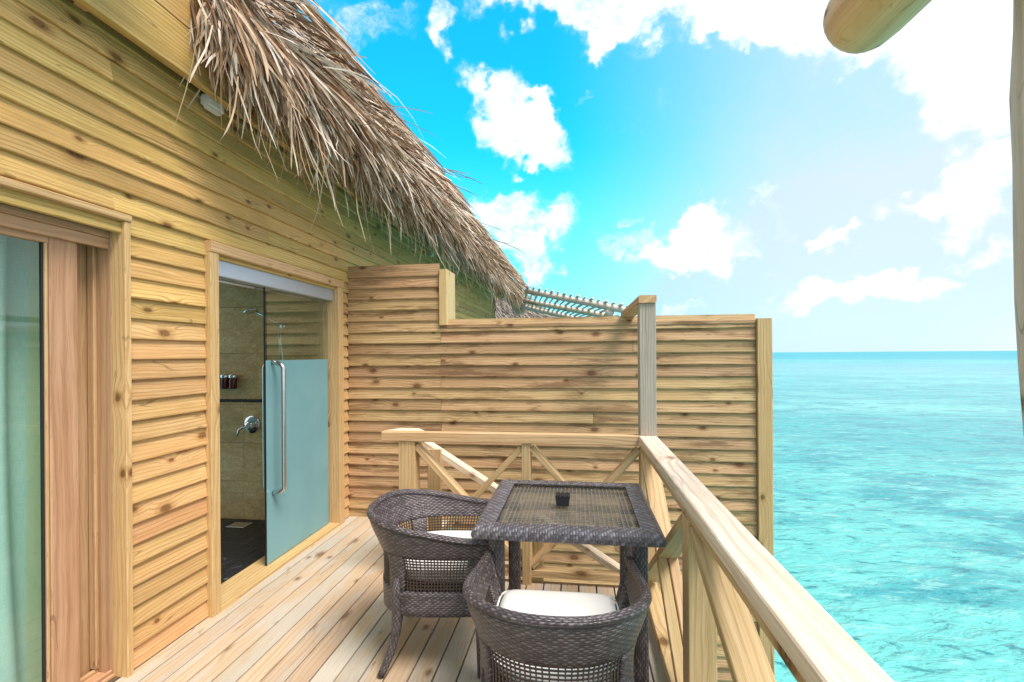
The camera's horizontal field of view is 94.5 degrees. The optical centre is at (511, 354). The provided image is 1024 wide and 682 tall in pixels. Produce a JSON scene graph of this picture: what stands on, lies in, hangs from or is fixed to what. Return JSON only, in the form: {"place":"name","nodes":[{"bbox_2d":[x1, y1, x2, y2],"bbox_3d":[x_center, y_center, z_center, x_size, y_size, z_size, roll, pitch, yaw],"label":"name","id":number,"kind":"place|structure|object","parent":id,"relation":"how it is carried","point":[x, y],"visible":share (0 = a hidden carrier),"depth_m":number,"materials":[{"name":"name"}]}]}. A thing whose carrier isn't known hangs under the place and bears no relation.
{"place":"outdoors","nodes":[
{"label":"outdoors","id":0,"kind":"place"},
{"bbox_2d":[272,0,1016,351],"label":"sky","id":1,"kind":"structure","parent":0,"point":[703,157],"materials":[{"name":"blue"}]},
{"bbox_2d":[450,351,1023,681],"bbox_3d":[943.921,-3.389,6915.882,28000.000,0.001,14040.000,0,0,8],"label":"sea","id":2,"kind":"structure","parent":0,"point":[898,493],"depth_m":10.01,"materials":[{"name":"liquid"}]},
{"bbox_2d":[115,516,667,681],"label":"deck","id":3,"kind":"structure","parent":2,"relation":"in","point":[319,611],"depth_m":2.46,"materials":[{"name":"brown wood"}]},
{"bbox_2d":[0,0,539,681],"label":"villa","id":4,"kind":"object","parent":3,"relation":"on","point":[294,182],"visible":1,"depth_m":2.46,"materials":[{"name":"brown wood"}]},
{"bbox_2d":[0,202,42,681],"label":"curtain","id":5,"kind":"object","parent":4,"relation":"hanging from","point":[20,586],"visible":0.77,"depth_m":2.04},
{"bbox_2d":[0,226,79,681],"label":"sliding door","id":6,"kind":"structure","parent":4,"relation":"in","point":[58,316],"depth_m":1.96,"materials":[{"name":"brown wood"}]},
{"bbox_2d":[201,94,223,115],"bbox_3d":[-1.671,-1.387,2.644,0.052,0.072,0.110,0,0,8],"label":"outdoor wall lamp","id":7,"kind":"object","parent":4,"relation":"attached to","point":[209,103],"visible":0.86,"depth_m":2.61,"materials":[{"name":"white glass"}]},
{"bbox_2d":[220,374,228,388],"bbox_3d":[-2.601,0.247,4.286,0.070,0.133,0.070,0,0,8],"label":"soap dispenser","id":8,"kind":"object","parent":4,"relation":"attached to","point":[224,381],"visible":0.95,"depth_m":4.26,"materials":[{"name":"red plastic"}]},
{"bbox_2d":[228,374,236,388],"bbox_3d":[-2.518,0.246,4.275,0.070,0.133,0.070,0,0,8],"label":"soap dispenser","id":9,"kind":"object","parent":4,"relation":"attached to","point":[232,381],"visible":1,"depth_m":4.25,"materials":[{"name":"red plastic"}]},
{"bbox_2d":[226,522,252,527],"bbox_3d":[-2.369,1.486,4.120,0.170,0.004,0.120,0,0,8],"label":"floor drain","id":10,"kind":"object","parent":4,"relation":"on","point":[239,524],"visible":1,"depth_m":4.12,"materials":[{"name":"metal"}]},
{"bbox_2d":[236,415,259,436],"bbox_3d":[-2.340,0.636,4.199,0.158,0.175,0.113,0,0,8],"label":"mixer tap","id":11,"kind":"object","parent":4,"relation":"attached to","point":[251,424],"visible":1,"depth_m":4.21,"materials":[{"name":"silver metal"}]},
{"bbox_2d":[243,308,288,359],"bbox_3d":[-2.139,-0.018,4.130,0.353,0.769,0.130,0,0,-23],"label":"shower head","id":12,"kind":"object","parent":4,"relation":"attached to","point":[283,326],"visible":0.91,"depth_m":4.15},
{"bbox_2d":[219,260,332,565],"bbox_3d":[-1.636,0.434,3.373,0.171,1.998,1.350,0,0,8],"label":"shower door","id":13,"kind":"structure","parent":4,"relation":"in","point":[294,392],"depth_m":3.50,"materials":[{"name":"glass"}]},
{"bbox_2d":[366,489,489,678],"bbox_3d":[-0.382,1.095,2.374,0.648,0.716,0.628,0,0,2],"label":"rattan chair","id":14,"kind":"object","parent":3,"relation":"on","point":[387,513],"visible":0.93,"depth_m":2.13,"materials":[{"name":"grey wicker"}]},
{"bbox_2d":[405,530,471,581],"bbox_3d":[-0.333,1.000,2.373,0.534,0.100,0.474,0,0,2],"label":"seat cushion","id":15,"kind":"object","parent":14,"relation":"on","point":[460,533],"visible":0.19,"depth_m":2.17,"materials":[{"name":"white fabric"}]},
{"bbox_2d":[381,428,639,587],"bbox_3d":[-0.016,1.045,3.061,1.656,1.090,0.170,0,0,8],"label":"back railing","id":16,"kind":"object","parent":3,"relation":"on","point":[412,448],"visible":0.5,"depth_m":2.98,"materials":[{"name":"brown wood"}]},
{"bbox_2d":[423,442,619,580],"bbox_3d":[0.187,2.325,3.580,1.530,3.447,0.860,0,0,8],"label":"stair railing","id":17,"kind":"object","parent":3,"relation":"attached to","point":[439,454],"visible":0.06,"depth_m":3.24,"materials":[{"name":"brown wood"}]},
{"bbox_2d":[462,550,651,681],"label":"rattan chair","id":18,"kind":"object","parent":3,"relation":"on","point":[565,642],"visible":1,"depth_m":1.39,"materials":[{"name":"grey wicker"}]},
{"bbox_2d":[494,589,618,681],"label":"seat cushion","id":19,"kind":"object","parent":18,"relation":"on","point":[551,603],"visible":0.34,"depth_m":1.79,"materials":[{"name":"white fabric"}]},
{"bbox_2d":[347,263,774,681],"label":"privacy screen","id":20,"kind":"object","parent":3,"relation":"attached to","point":[420,356],"visible":0.55,"depth_m":4.02,"materials":[{"name":"brown wood"}]},
{"bbox_2d":[471,479,666,681],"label":"rattan table","id":21,"kind":"object","parent":3,"relation":"on","point":[638,539],"visible":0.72,"depth_m":2.07,"materials":[{"name":"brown wicker"}]},
{"bbox_2d":[555,492,569,505],"bbox_3d":[0.240,0.683,2.239,0.069,0.052,0.069,0,0,8],"label":"ashtray","id":22,"kind":"object","parent":21,"relation":"on","point":[562,498],"visible":1,"depth_m":2.21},
{"bbox_2d":[621,295,656,582],"bbox_3d":[0.913,2.144,3.428,0.104,5.000,1.164,0,0,8],"label":"corner post","id":23,"kind":"object","parent":3,"relation":"attached to","point":[642,308],"visible":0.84,"depth_m":2.87,"materials":[{"name":"grey wood"}]},
{"bbox_2d":[638,434,893,681],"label":"side railing","id":24,"kind":"object","parent":3,"relation":"on","point":[735,572],"visible":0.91,"depth_m":1.34,"materials":[{"name":"brown wood"}]},
{"bbox_2d":[495,298,554,318],"bbox_3d":[-1.716,-1.238,19.952,10.219,5.800,8.924,0,0,8],"label":"neighbour villa","id":25,"kind":"object","parent":2,"relation":"on","point":[502,311],"visible":0.09,"depth_m":16.56,"materials":[{"name":"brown wood"}]},
{"bbox_2d":[522,285,626,316],"bbox_3d":[1.205,1.496,10.590,1.885,5.891,4.420,0,0,-2],"label":"pole pergola","id":26,"kind":"object","parent":2,"relation":"on","point":[610,309],"visible":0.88,"depth_m":9.93,"materials":[{"name":"grey wood"}]},
{"bbox_2d":[1009,0,1023,434],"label":"terrace pole","id":27,"kind":"object","parent":2,"relation":"in","point":[1016,99],"visible":1,"depth_m":1.37,"materials":[{"name":"brown wood"}]},
{"bbox_2d":[823,0,931,53],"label":"log rafter","id":28,"kind":"object","parent":27,"relation":"attached to","point":[856,26],"visible":1,"depth_m":1.68,"materials":[{"name":"beige wood"}]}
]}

